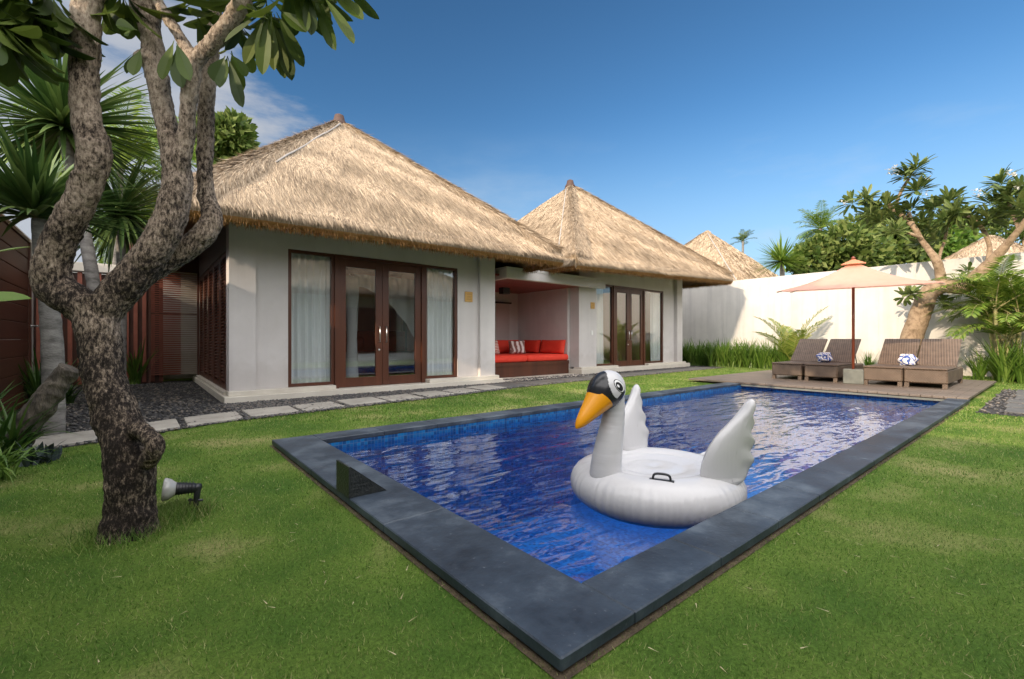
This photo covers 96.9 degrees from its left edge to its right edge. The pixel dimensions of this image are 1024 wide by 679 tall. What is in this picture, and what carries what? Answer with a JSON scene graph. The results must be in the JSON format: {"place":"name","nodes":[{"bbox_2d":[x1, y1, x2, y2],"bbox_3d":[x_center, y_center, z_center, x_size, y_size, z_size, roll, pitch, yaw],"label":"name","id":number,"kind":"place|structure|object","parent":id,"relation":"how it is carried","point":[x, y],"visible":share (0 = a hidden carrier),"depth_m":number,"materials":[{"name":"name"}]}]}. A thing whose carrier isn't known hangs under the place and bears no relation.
{"place":"outdoors","nodes":[
{"label":"outdoors","id":0,"kind":"place"},
{"bbox_2d":[0,365,1023,678],"bbox_3d":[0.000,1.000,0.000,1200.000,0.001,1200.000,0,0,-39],"label":"lawn","id":1,"kind":"structure","parent":0,"point":[718,603],"depth_m":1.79,"materials":[{"name":"plant"}]},
{"bbox_2d":[0,247,31,300],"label":"broad leaf plant","id":2,"kind":"object","parent":1,"relation":"on","point":[7,296],"visible":1,"depth_m":2.22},
{"bbox_2d":[0,214,33,371],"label":"garden wall","id":3,"kind":"structure","parent":1,"relation":"on","point":[32,314],"depth_m":9.05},
{"bbox_2d":[0,432,60,484],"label":"strap leaf plant","id":4,"kind":"object","parent":1,"relation":"on","point":[4,468],"visible":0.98,"depth_m":3.25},
{"bbox_2d":[0,382,73,434],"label":"strap leaf plant","id":5,"kind":"object","parent":1,"relation":"on","point":[2,394],"visible":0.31,"depth_m":4.31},
{"bbox_2d":[15,441,63,466],"bbox_3d":[-3.833,0.895,3.679,0.318,0.210,0.308,0,0,30],"label":"agave plant","id":6,"kind":"object","parent":1,"relation":"on","point":[46,457],"visible":0.88,"depth_m":3.66,"materials":[{"name":"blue plant"}]},
{"bbox_2d":[0,395,80,464],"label":"strap leaf plant","id":7,"kind":"object","parent":1,"relation":"on","point":[8,424],"visible":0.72,"depth_m":3.66,"materials":[{"name":"plant"}]},
{"bbox_2d":[5,363,78,448],"bbox_3d":[-4.017,0.638,3.830,0.579,0.871,0.205,0,0,-21],"label":"cut log","id":8,"kind":"object","parent":1,"relation":"on","point":[51,390],"visible":0.72,"depth_m":3.81,"materials":[{"name":"wood"}]},
{"bbox_2d":[0,84,217,264],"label":"palm tree","id":9,"kind":"object","parent":1,"relation":"on","point":[153,146],"visible":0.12,"depth_m":10.16,"materials":[{"name":"green plant"}]},
{"bbox_2d":[92,175,159,263],"bbox_3d":[-9.522,-1.414,11.527,3.185,4.931,2.962,0,0,-39],"label":"palm tree","id":10,"kind":"object","parent":1,"relation":"on","point":[102,259],"visible":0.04,"depth_m":11.24,"materials":[{"name":"green plant"}]},
{"bbox_2d":[73,272,207,378],"bbox_3d":[-3.016,-0.350,16.158,19.130,2.700,0.200,0,0,-39],"label":"louvered shutter","id":11,"kind":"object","parent":1,"relation":"on","point":[177,376],"depth_m":11.55,"materials":[{"name":"wood"}]},
{"bbox_2d":[161,478,202,512],"bbox_3d":[-1.868,0.886,2.570,0.192,0.232,0.127,0,0,-39],"label":"garden spotlight","id":12,"kind":"object","parent":1,"relation":"on","point":[171,488],"visible":0.97,"depth_m":2.54,"materials":[{"name":"black plastic"}]},
{"bbox_2d":[0,0,378,544],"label":"frangipani tree","id":13,"kind":"object","parent":1,"relation":"on","point":[131,442],"visible":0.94,"depth_m":2.32,"materials":[{"name":"brown plant"}]},
{"bbox_2d":[192,106,259,167],"bbox_3d":[-14.146,-5.215,21.972,3.639,12.450,2.714,0,0,-11],"label":"garden tree","id":14,"kind":"object","parent":1,"relation":"on","point":[235,133],"visible":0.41,"depth_m":21.55,"materials":[{"name":"green plant"}]},
{"bbox_2d":[334,385,738,442],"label":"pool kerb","id":15,"kind":"structure","parent":1,"relation":"on","point":[497,419],"depth_m":5.36,"materials":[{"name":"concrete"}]},
{"bbox_2d":[270,403,968,678],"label":"soil","id":16,"kind":"structure","parent":1,"relation":"on","point":[569,672],"depth_m":1.81,"materials":[{"name":"soil"}]},
{"bbox_2d":[328,385,940,582],"bbox_3d":[2.649,1.668,5.812,8.828,1.364,3.240,0,0,-39],"label":"pool basin","id":17,"kind":"object","parent":1,"relation":"in","point":[535,507],"depth_m":5.79,"materials":[{"name":"liquid"}]},
{"bbox_2d":[272,382,969,671],"bbox_3d":[2.477,0.963,5.697,9.139,0.045,3.780,0,0,-39],"label":"pool coping","id":18,"kind":"object","parent":17,"relation":"on","point":[558,620],"visible":0.93,"depth_m":2.08,"materials":[{"name":"stone"}]},
{"bbox_2d":[336,460,385,497],"bbox_3d":[-0.942,0.847,2.837,0.235,0.183,0.220,0,0,-39],"label":"stone wedge","id":19,"kind":"object","parent":18,"relation":"on","point":[351,482],"visible":1,"depth_m":2.73,"materials":[{"name":"stone"}]},
{"bbox_2d":[342,388,936,480],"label":"water","id":20,"kind":"structure","parent":17,"relation":"in","point":[868,405],"depth_m":7.08,"materials":[{"name":"liquid"}]},
{"bbox_2d":[570,370,755,528],"bbox_3d":[0.976,0.643,3.028,1.153,0.900,1.118,0,0,30],"label":"inflatable swan","id":21,"kind":"object","parent":20,"relation":"on","point":[623,472],"visible":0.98,"depth_m":2.71,"materials":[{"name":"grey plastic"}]},
{"bbox_2d":[694,343,713,365],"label":"lily plant","id":22,"kind":"object","parent":1,"relation":"on","point":[704,362],"visible":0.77,"depth_m":17.13,"materials":[{"name":"green plant"}]},
{"bbox_2d":[697,339,714,365],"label":"lily plant","id":23,"kind":"object","parent":1,"relation":"on","point":[707,348],"visible":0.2,"depth_m":17.26,"materials":[{"name":"green plant"}]},
{"bbox_2d":[703,338,728,365],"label":"lily plant","id":24,"kind":"object","parent":1,"relation":"on","point":[714,348],"visible":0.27,"depth_m":17.07,"materials":[{"name":"green plant"}]},
{"bbox_2d":[710,341,729,366],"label":"lily plant","id":25,"kind":"object","parent":1,"relation":"on","point":[721,351],"visible":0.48,"depth_m":16.60,"materials":[{"name":"green plant"}]},
{"bbox_2d":[707,338,733,365],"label":"lily plant","id":26,"kind":"object","parent":1,"relation":"on","point":[718,362],"visible":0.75,"depth_m":16.77,"materials":[{"name":"green plant"}]},
{"bbox_2d":[684,230,777,280],"bbox_3d":[11.245,-2.622,25.946,9.016,7.244,8.896,0,0,-39],"label":"distant villa","id":27,"kind":"object","parent":1,"relation":"on","point":[715,249],"visible":0.16,"depth_m":23.98,"materials":[{"name":"plant"}]},
{"bbox_2d":[719,338,748,366],"bbox_3d":[8.057,0.426,16.290,1.310,1.148,1.225,0,0,-22],"label":"lily plant","id":28,"kind":"object","parent":1,"relation":"on","point":[733,360],"visible":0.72,"depth_m":16.24,"materials":[{"name":"green plant"}]},
{"bbox_2d":[730,338,751,367],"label":"lily plant","id":29,"kind":"object","parent":1,"relation":"on","point":[740,364],"visible":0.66,"depth_m":16.16,"materials":[{"name":"green plant"}]},
{"bbox_2d":[731,229,756,252],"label":"fan palm","id":30,"kind":"object","parent":1,"relation":"on","point":[741,236],"visible":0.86,"depth_m":29.89,"materials":[{"name":"green plant"}]},
{"bbox_2d":[733,336,756,354],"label":"lily plant","id":31,"kind":"object","parent":1,"relation":"on","point":[747,344],"visible":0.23,"depth_m":16.12,"materials":[{"name":"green plant"}]},
{"bbox_2d":[735,340,765,367],"bbox_3d":[8.316,0.485,15.963,0.983,1.030,1.207,0,0,-42],"label":"lily plant","id":32,"kind":"object","parent":1,"relation":"on","point":[747,364],"visible":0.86,"depth_m":15.85,"materials":[{"name":"green plant"}]},
{"bbox_2d":[747,347,765,367],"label":"lily plant","id":33,"kind":"object","parent":1,"relation":"on","point":[754,363],"visible":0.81,"depth_m":15.61,"materials":[{"name":"green plant"}]},
{"bbox_2d":[744,339,774,368],"bbox_3d":[8.653,0.468,15.505,1.214,1.063,1.381,0,0,-4],"label":"lily plant","id":34,"kind":"object","parent":1,"relation":"on","point":[761,363],"visible":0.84,"depth_m":15.43,"materials":[{"name":"green plant"}]},
{"bbox_2d":[758,346,780,368],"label":"lily plant","id":35,"kind":"object","parent":1,"relation":"on","point":[768,365],"visible":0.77,"depth_m":15.35,"materials":[{"name":"green plant"}]},
{"bbox_2d":[763,343,780,368],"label":"lily plant","id":36,"kind":"object","parent":1,"relation":"on","point":[773,359],"visible":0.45,"depth_m":15.24,"materials":[{"name":"green plant"}]},
{"bbox_2d":[764,339,794,361],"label":"lily plant","id":37,"kind":"object","parent":1,"relation":"on","point":[783,356],"visible":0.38,"depth_m":14.85,"materials":[{"name":"green plant"}]},
{"bbox_2d":[749,234,815,277],"bbox_3d":[10.151,-1.546,17.012,2.300,5.092,2.277,0,0,-39],"label":"yucca tree","id":38,"kind":"object","parent":1,"relation":"on","point":[780,256],"visible":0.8,"depth_m":16.80,"materials":[{"name":"green plant"}]},
{"bbox_2d":[753,306,827,359],"bbox_3d":[8.917,-0.035,14.559,2.233,2.070,1.868,0,0,-39],"label":"palm","id":39,"kind":"object","parent":1,"relation":"on","point":[787,343],"visible":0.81,"depth_m":14.51,"materials":[{"name":"plant"}]},
{"bbox_2d":[794,200,849,244],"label":"fan palm","id":40,"kind":"object","parent":1,"relation":"on","point":[819,221],"visible":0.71,"depth_m":20.74,"materials":[{"name":"green plant"}]},
{"bbox_2d":[689,370,995,399],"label":"timber deck","id":41,"kind":"structure","parent":1,"relation":"on","point":[967,389],"depth_m":9.10,"materials":[{"name":"wood"}]},
{"bbox_2d":[772,339,827,379],"bbox_3d":[7.071,0.450,11.062,1.990,0.930,0.630,0,0,-39],"label":"sun lounger","id":42,"kind":"object","parent":41,"relation":"on","point":[807,351],"visible":0.76,"depth_m":11.10,"materials":[{"name":"brown wicker"}]},
{"bbox_2d":[804,339,862,381],"bbox_3d":[7.478,0.450,10.503,1.990,0.930,0.630,0,0,-39],"label":"sun lounger","id":43,"kind":"object","parent":41,"relation":"on","point":[840,350],"visible":0.81,"depth_m":10.45,"materials":[{"name":"brown wicker"}]},
{"bbox_2d":[816,352,832,362],"bbox_3d":[7.285,0.425,10.574,0.311,0.260,0.284,0,0,8],"label":"rolled towel","id":44,"kind":"object","parent":43,"relation":"on","point":[825,357],"visible":0.99,"depth_m":10.50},
{"bbox_2d":[776,256,944,383],"bbox_3d":[7.136,-0.408,9.485,2.540,2.645,2.532,0,0,37],"label":"parasol","id":45,"kind":"object","parent":41,"relation":"on","point":[854,273],"visible":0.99,"depth_m":9.17,"materials":[{"name":"fabric"}]},
{"bbox_2d":[863,339,920,386],"bbox_3d":[8.126,0.450,9.651,1.990,0.930,0.630,0,0,-39],"label":"sun lounger","id":46,"kind":"object","parent":41,"relation":"on","point":[887,367],"visible":0.76,"depth_m":9.73,"materials":[{"name":"brown wicker"}]},
{"bbox_2d":[898,354,918,365],"bbox_3d":[8.164,0.424,9.360,0.280,0.272,0.336,0,0,-39],"label":"rolled towel","id":47,"kind":"object","parent":46,"relation":"on","point":[908,359],"visible":0.99,"depth_m":9.29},
{"bbox_2d":[904,339,962,388],"bbox_3d":[8.532,0.450,9.157,1.990,0.930,0.630,0,0,-39],"label":"sun lounger","id":48,"kind":"object","parent":41,"relation":"on","point":[937,362],"visible":1,"depth_m":9.17,"materials":[{"name":"brown wicker"}]},
{"bbox_2d":[741,384,944,400],"bbox_3d":[6.013,0.983,8.576,0.120,0.035,3.240,0,0,-39],"label":"pool edge stone","id":49,"kind":"object","parent":1,"relation":"on","point":[867,394],"visible":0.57,"depth_m":8.30,"materials":[{"name":"stone"}]},
{"bbox_2d":[785,213,901,274],"bbox_3d":[12.536,-2.020,17.797,4.019,6.106,2.822,0,0,13],"label":"garden tree","id":50,"kind":"object","parent":1,"relation":"on","point":[842,241],"visible":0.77,"depth_m":17.04,"materials":[{"name":"green plant"}]},
{"bbox_2d":[682,252,1023,376],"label":"garden wall","id":51,"kind":"structure","parent":1,"relation":"on","point":[721,312],"depth_m":15.02,"materials":[{"name":"grey paint"}]},
{"bbox_2d":[857,352,877,365],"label":"lily plant","id":52,"kind":"object","parent":1,"relation":"on","point":[868,360],"visible":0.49,"depth_m":12.90,"materials":[{"name":"green plant"}]},
{"bbox_2d":[855,208,951,264],"bbox_3d":[16.096,-2.344,18.589,3.620,6.733,2.513,0,0,6],"label":"garden tree","id":53,"kind":"object","parent":1,"relation":"on","point":[922,256],"visible":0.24,"depth_m":17.84,"materials":[{"name":"green plant"}]},
{"bbox_2d":[835,152,1023,357],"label":"frangipani tree","id":54,"kind":"object","parent":1,"relation":"on","point":[948,214],"visible":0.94,"depth_m":12.18,"materials":[{"name":"green plant"}]},
{"bbox_2d":[918,217,982,259],"bbox_3d":[26.211,-3.473,27.019,4.439,8.978,3.160,0,0,-7],"label":"garden tree","id":55,"kind":"object","parent":1,"relation":"on","point":[958,240],"visible":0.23,"depth_m":26.01,"materials":[{"name":"green plant"}]},
{"bbox_2d":[918,253,1023,379],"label":"areca palm","id":56,"kind":"object","parent":1,"relation":"on","point":[1000,294],"visible":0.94,"depth_m":10.88,"materials":[{"name":"plant"}]},
{"bbox_2d":[959,348,1006,379],"bbox_3d":[11.419,0.602,11.032,0.842,0.796,0.980,0,0,26],"label":"lily plant","id":57,"kind":"object","parent":1,"relation":"on","point":[980,370],"visible":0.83,"depth_m":10.99,"materials":[{"name":"green plant"}]},
{"bbox_2d":[942,235,1023,259],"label":"distant villa","id":58,"kind":"object","parent":1,"relation":"on","point":[978,248],"visible":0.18,"depth_m":21.14,"materials":[{"name":"grey paint"}]},
{"bbox_2d":[966,335,1019,380],"bbox_3d":[11.593,0.394,10.836,1.292,1.212,1.382,0,0,26],"label":"lily plant","id":59,"kind":"object","parent":1,"relation":"on","point":[992,372],"visible":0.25,"depth_m":10.85,"materials":[{"name":"green plant"}]},
{"bbox_2d":[973,333,1023,382],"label":"lily plant","id":60,"kind":"object","parent":1,"relation":"on","point":[1003,370],"visible":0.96,"depth_m":10.40,"materials":[{"name":"green plant"}]},
{"bbox_2d":[986,189,1023,245],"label":"garden tree","id":61,"kind":"object","parent":1,"relation":"on","point":[1001,229],"visible":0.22,"depth_m":26.98,"materials":[{"name":"green plant"}]},
{"bbox_2d":[989,351,1023,383],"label":"lily plant","id":62,"kind":"object","parent":1,"relation":"on","point":[1019,373],"visible":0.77,"depth_m":10.21,"materials":[{"name":"green plant"}]},
{"bbox_2d":[989,334,1023,381],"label":"lily plant","id":63,"kind":"object","parent":1,"relation":"on","point":[1022,348],"visible":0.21,"depth_m":10.53,"materials":[{"name":"green plant"}]},
{"bbox_2d":[0,0,1023,275],"label":"sky","id":64,"kind":"structure","parent":0,"point":[689,118],"materials":[{"name":"blue"}]},
{"bbox_2d":[4,365,1023,448],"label":"gravel bed","id":65,"kind":"object","parent":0,"point":[145,392],"visible":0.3,"depth_m":6.85,"materials":[{"name":"gravel"}]},
{"bbox_2d":[0,214,38,417],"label":"timber gate","id":66,"kind":"structure","parent":65,"relation":"on","point":[15,319],"depth_m":5.92,"materials":[{"name":"wood"}]},
{"bbox_2d":[17,345,80,402],"bbox_3d":[-6.691,0.511,6.564,1.013,0.977,1.372,0,0,-9],"label":"strap leaf plant","id":67,"kind":"object","parent":65,"relation":"on","point":[33,382],"visible":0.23,"depth_m":6.37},
{"bbox_2d":[0,115,147,435],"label":"dracaena tree","id":68,"kind":"object","parent":65,"relation":"on","point":[32,188],"visible":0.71,"depth_m":4.61,"materials":[{"name":"green plant"}]},
{"bbox_2d":[66,379,82,403],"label":"strap leaf plant","id":69,"kind":"object","parent":65,"relation":"on","point":[69,397],"visible":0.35,"depth_m":7.04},
{"bbox_2d":[0,52,160,290],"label":"dracaena tree","id":70,"kind":"object","parent":65,"relation":"on","point":[50,118],"visible":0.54,"depth_m":6.49,"materials":[{"name":"green plant"}]},
{"bbox_2d":[34,262,162,386],"bbox_3d":[-8.834,-0.310,9.794,2.060,2.620,0.250,0,0,-39],"label":"slat fence","id":71,"kind":"object","parent":65,"relation":"on","point":[137,323],"visible":0.27,"depth_m":10.10,"materials":[{"name":"brown wood"}]},
{"bbox_2d":[44,144,194,370],"bbox_3d":[-6.422,-1.100,7.331,2.369,4.202,2.393,0,0,13],"label":"dracaena tree","id":72,"kind":"object","parent":65,"relation":"on","point":[135,198],"visible":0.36,"depth_m":7.28,"materials":[{"name":"green plant"}]},
{"bbox_2d":[126,340,161,383],"bbox_3d":[-8.371,0.440,10.120,1.302,1.120,1.033,0,0,-2],"label":"strap leaf plant","id":73,"kind":"object","parent":65,"relation":"on","point":[134,377],"visible":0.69,"depth_m":10.02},
{"bbox_2d":[148,113,568,403],"bbox_3d":[-4.169,-2.314,11.152,7.639,6.629,8.813,0,0,-39],"label":"thatched villa","id":74,"kind":"object","parent":65,"relation":"on","point":[343,195],"visible":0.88,"depth_m":8.32,"materials":[{"name":"plant"}]},
{"bbox_2d":[129,228,198,381],"bbox_3d":[-7.917,-0.775,10.340,1.290,3.450,0.150,0,0,-39],"label":"slat screen","id":75,"kind":"object","parent":74,"relation":"attached to","point":[193,267],"visible":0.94,"depth_m":10.46,"materials":[{"name":"wood"}]},
{"bbox_2d":[200,274,203,376],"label":"louvred door","id":76,"kind":"structure","parent":74,"relation":"in","point":[202,277],"depth_m":10.59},
{"bbox_2d":[204,270,207,379],"bbox_3d":[-6.534,-0.309,9.726,0.050,2.293,0.838,0,0,-39],"label":"louvred door","id":77,"kind":"structure","parent":74,"relation":"in","point":[206,273],"depth_m":9.97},
{"bbox_2d":[208,264,213,382],"bbox_3d":[-5.989,-0.309,9.063,0.050,2.293,0.838,0,0,-39],"label":"louvred door","id":78,"kind":"structure","parent":74,"relation":"in","point":[210,346],"depth_m":9.28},
{"bbox_2d":[214,258,219,386],"bbox_3d":[-5.444,-0.309,8.400,0.050,2.293,0.838,0,0,-39],"label":"louvred door","id":79,"kind":"structure","parent":74,"relation":"in","point":[217,264],"depth_m":8.52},
{"bbox_2d":[220,252,226,390],"bbox_3d":[-4.900,-0.309,7.737,0.050,2.293,0.838,0,0,-39],"label":"louvred door","id":80,"kind":"structure","parent":74,"relation":"in","point":[222,353],"depth_m":7.98,"materials":[{"name":"wood"}]},
{"bbox_2d":[291,253,329,383],"bbox_3d":[-3.574,-0.340,8.038,0.680,2.320,0.100,0,0,-39],"label":"curtain","id":81,"kind":"object","parent":74,"relation":"hanging from","point":[310,318],"visible":0.95,"depth_m":8.04,"materials":[{"name":"fabric"}]},
{"bbox_2d":[288,249,333,386],"bbox_3d":[-3.537,-0.365,7.991,0.773,2.357,0.080,0,0,-39],"label":"window","id":82,"kind":"structure","parent":74,"relation":"in","point":[331,382],"depth_m":8.02,"materials":[{"name":"brown wood"}]},
{"bbox_2d":[339,258,381,387],"bbox_3d":[-2.829,-0.302,8.514,0.831,2.360,0.110,0,0,-39],"label":"door","id":83,"kind":"structure","parent":74,"relation":"in","point":[343,263],"depth_m":8.49,"materials":[{"name":"brown wood"}]},
{"bbox_2d":[346,274,413,377],"bbox_3d":[-3.201,-0.250,11.050,2.500,2.250,2.340,0,0,-39],"label":"bed","id":84,"kind":"object","parent":74,"relation":"on","point":[360,353],"visible":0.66,"depth_m":10.16,"materials":[{"name":"white fabric"}]},
{"bbox_2d":[382,263,420,384],"bbox_3d":[-2.184,-0.302,9.044,0.829,2.360,0.110,0,0,-39],"label":"door","id":85,"kind":"structure","parent":74,"relation":"in","point":[416,377],"depth_m":9.02,"materials":[{"name":"brown wood"}]},
{"bbox_2d":[427,268,452,375],"bbox_3d":[-1.558,-0.340,9.695,0.700,2.320,0.100,0,0,-39],"label":"curtain","id":86,"kind":"object","parent":74,"relation":"hanging from","point":[439,317],"visible":0.92,"depth_m":9.70,"materials":[{"name":"fabric"}]},
{"bbox_2d":[425,265,456,378],"bbox_3d":[-1.526,-0.365,9.643,0.793,2.357,0.080,0,0,-39],"label":"window","id":87,"kind":"structure","parent":74,"relation":"in","point":[454,270],"depth_m":9.84,"materials":[{"name":"brown wood"}]},
{"bbox_2d":[465,291,472,301],"bbox_3d":[-0.956,-0.942,10.018,0.200,0.224,0.024,0,0,-39],"label":"plaque","id":88,"kind":"object","parent":74,"relation":"attached to","point":[468,296],"visible":1,"depth_m":10.00,"materials":[{"name":"gold metal"}]},
{"bbox_2d":[495,266,605,381],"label":"pavilion","id":89,"kind":"structure","parent":65,"relation":"on","point":[535,305],"depth_m":13.61,"materials":[{"name":"grey paint"}]},
{"bbox_2d":[495,353,568,377],"bbox_3d":[-0.248,0.700,12.957,3.165,0.559,2.160,0,0,-39],"label":"daybed","id":90,"kind":"object","parent":89,"relation":"on","point":[518,364],"visible":0.56,"depth_m":12.26,"materials":[{"name":"red fabric"}]},
{"bbox_2d":[495,340,499,353],"bbox_3d":[-0.563,0.216,12.934,0.215,0.407,0.460,0,0,45],"label":"throw pillow","id":91,"kind":"object","parent":90,"relation":"on","point":[496,348],"visible":0.27,"depth_m":12.96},
{"bbox_2d":[497,340,518,352],"bbox_3d":[-0.192,0.214,14.067,1.120,0.412,0.239,0,0,-39],"label":"back cushion","id":92,"kind":"object","parent":90,"relation":"on","point":[503,345],"visible":0.41,"depth_m":13.91,"materials":[{"name":"red fabric"}]},
{"bbox_2d":[508,341,525,353],"bbox_3d":[0.149,0.229,13.588,0.520,0.382,0.223,0,0,-19],"label":"throw pillow","id":93,"kind":"object","parent":90,"relation":"on","point":[516,346],"visible":1,"depth_m":13.51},
{"bbox_2d":[524,340,540,352],"bbox_3d":[0.609,0.214,14.244,0.239,0.412,0.800,0,0,-39],"label":"back cushion","id":94,"kind":"object","parent":90,"relation":"on","point":[532,346],"visible":0.91,"depth_m":14.07,"materials":[{"name":"red fabric"}]},
{"bbox_2d":[540,340,565,353],"bbox_3d":[1.206,0.214,13.517,0.239,0.412,1.020,0,0,-39],"label":"back cushion","id":95,"kind":"object","parent":90,"relation":"on","point":[553,346],"visible":1,"depth_m":13.36,"materials":[{"name":"red fabric"}]},
{"bbox_2d":[518,179,734,373],"bbox_3d":[2.221,-2.404,16.486,8.705,6.809,8.302,0,0,-39],"label":"thatched villa","id":96,"kind":"object","parent":65,"relation":"on","point":[633,262],"visible":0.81,"depth_m":14.46,"materials":[{"name":"plant"}]},
{"bbox_2d":[597,289,602,363],"bbox_3d":[2.607,-0.400,13.762,0.400,2.400,0.100,0,0,-39],"label":"curtain","id":97,"kind":"object","parent":96,"relation":"hanging from","point":[599,326],"visible":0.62,"depth_m":13.81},
{"bbox_2d":[597,284,612,365],"bbox_3d":[2.770,-0.442,13.818,0.878,2.472,0.080,0,0,-39],"label":"window","id":98,"kind":"structure","parent":96,"relation":"in","point":[611,286],"depth_m":14.05,"materials":[{"name":"brown wood"}]},
{"bbox_2d":[615,288,629,365],"bbox_3d":[3.484,-0.387,14.347,0.751,2.460,0.110,0,0,-39],"label":"door","id":99,"kind":"structure","parent":96,"relation":"in","point":[617,290],"depth_m":14.50,"materials":[{"name":"brown wood"}]},
{"bbox_2d":[629,289,642,365],"bbox_3d":[4.067,-0.387,14.825,0.749,2.460,0.110,0,0,-39],"label":"door","id":100,"kind":"structure","parent":96,"relation":"in","point":[631,362],"depth_m":14.84,"materials":[{"name":"brown wood"}]},
{"bbox_2d":[645,289,662,362],"bbox_3d":[4.808,-0.442,15.493,1.098,2.472,0.080,0,0,-39],"label":"window","id":101,"kind":"structure","parent":96,"relation":"in","point":[661,292],"depth_m":15.80,"materials":[{"name":"brown wood"}]},
{"bbox_2d":[650,293,659,360],"bbox_3d":[4.964,-0.400,15.698,0.500,2.400,0.100,0,0,-39],"label":"curtain","id":102,"kind":"object","parent":96,"relation":"hanging from","point":[654,326],"visible":0.97,"depth_m":15.63,"materials":[{"name":"fabric"}]},
{"bbox_2d":[682,338,697,362],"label":"lily plant","id":103,"kind":"object","parent":65,"relation":"on","point":[683,350],"visible":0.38,"depth_m":17.64,"materials":[{"name":"green plant"}]},
{"bbox_2d":[683,345,698,364],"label":"lily plant","id":104,"kind":"object","parent":65,"relation":"on","point":[692,361],"visible":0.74,"depth_m":17.38,"materials":[{"name":"green plant"}]},
{"bbox_2d":[682,344,700,363],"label":"lily plant","id":105,"kind":"object","parent":65,"relation":"on","point":[690,357],"visible":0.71,"depth_m":17.39,"materials":[{"name":"green plant"}]},
{"bbox_2d":[686,338,707,365],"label":"lily plant","id":106,"kind":"object","parent":65,"relation":"on","point":[698,360],"visible":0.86,"depth_m":17.22,"materials":[{"name":"green plant"}]},
{"bbox_2d":[701,343,716,365],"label":"lily plant","id":107,"kind":"object","parent":65,"relation":"on","point":[710,360],"visible":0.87,"depth_m":16.82,"materials":[{"name":"green plant"}]},
{"bbox_2d":[710,338,737,366],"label":"lily plant","id":108,"kind":"object","parent":65,"relation":"on","point":[725,362],"visible":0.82,"depth_m":16.48,"materials":[{"name":"green plant"}]},
{"bbox_2d":[32,367,1023,449],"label":"path","id":109,"kind":"structure","parent":0,"point":[70,439],"depth_m":6.45,"materials":[{"name":"stone"}]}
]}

